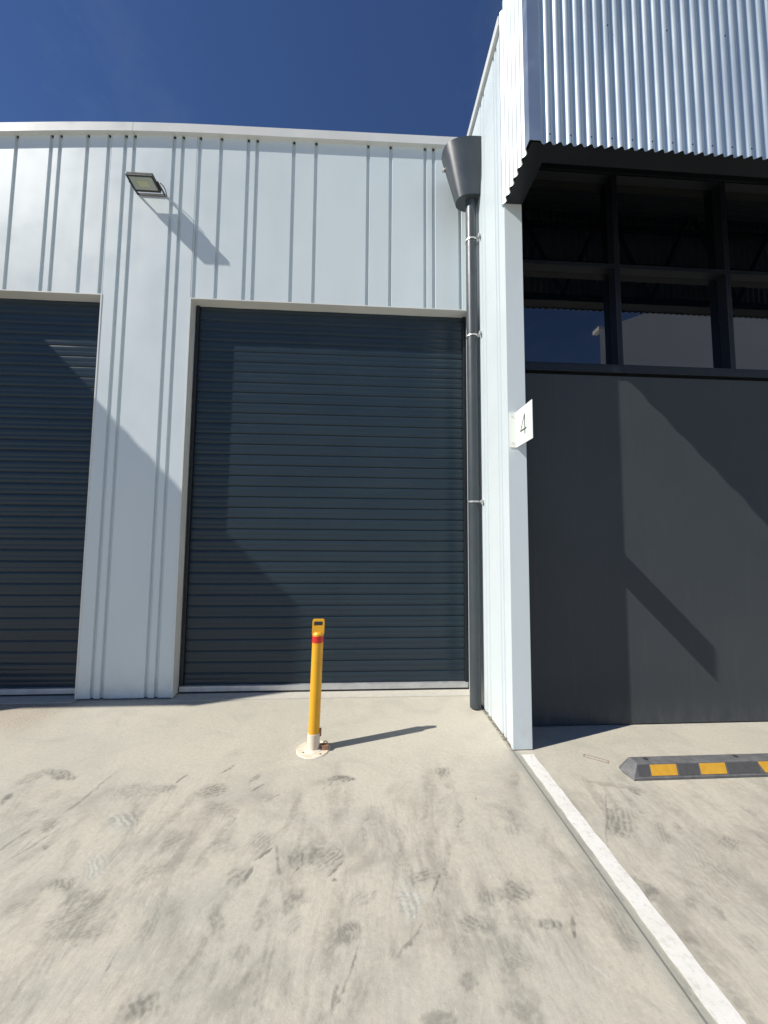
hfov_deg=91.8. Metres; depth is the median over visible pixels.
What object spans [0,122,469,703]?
warehouse
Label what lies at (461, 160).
downpipe
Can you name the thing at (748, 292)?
window
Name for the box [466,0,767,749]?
entrance wing
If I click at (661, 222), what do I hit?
window
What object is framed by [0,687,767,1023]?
ground
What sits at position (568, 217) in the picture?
window
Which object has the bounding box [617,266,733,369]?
window
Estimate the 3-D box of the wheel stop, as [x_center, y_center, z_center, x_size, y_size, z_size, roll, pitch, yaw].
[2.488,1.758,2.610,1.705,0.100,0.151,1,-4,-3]
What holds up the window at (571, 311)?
in the entrance wing
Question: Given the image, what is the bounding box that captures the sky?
[0,0,502,136]
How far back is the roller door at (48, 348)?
3.90 m
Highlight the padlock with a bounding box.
[322,741,328,749]
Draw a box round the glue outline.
[583,754,608,763]
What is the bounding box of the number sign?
[509,399,532,447]
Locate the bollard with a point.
(310, 747)
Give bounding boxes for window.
[521,169,616,265]
[523,261,620,365]
[613,174,727,271]
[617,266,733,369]
[722,181,767,273]
[728,272,767,370]
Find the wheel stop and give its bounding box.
[619,753,767,780]
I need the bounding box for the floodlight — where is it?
[125,172,166,196]
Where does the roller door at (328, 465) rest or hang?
in the warehouse
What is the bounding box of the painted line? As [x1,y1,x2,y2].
[522,754,745,1023]
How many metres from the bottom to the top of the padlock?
0.062 m
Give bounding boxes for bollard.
[296,619,329,758]
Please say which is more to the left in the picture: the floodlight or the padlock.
the floodlight
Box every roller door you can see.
[0,298,99,696]
[179,305,468,693]
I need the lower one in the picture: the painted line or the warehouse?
the painted line
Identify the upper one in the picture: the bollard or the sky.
the sky
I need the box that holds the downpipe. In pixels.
[441,136,483,709]
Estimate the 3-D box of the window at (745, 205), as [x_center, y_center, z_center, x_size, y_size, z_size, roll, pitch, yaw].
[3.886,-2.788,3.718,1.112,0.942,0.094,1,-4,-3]
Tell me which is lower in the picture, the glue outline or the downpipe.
the glue outline
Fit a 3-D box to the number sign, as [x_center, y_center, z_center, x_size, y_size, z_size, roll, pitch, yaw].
[1.053,-0.674,2.869,0.056,0.290,0.289,1,-4,-3]

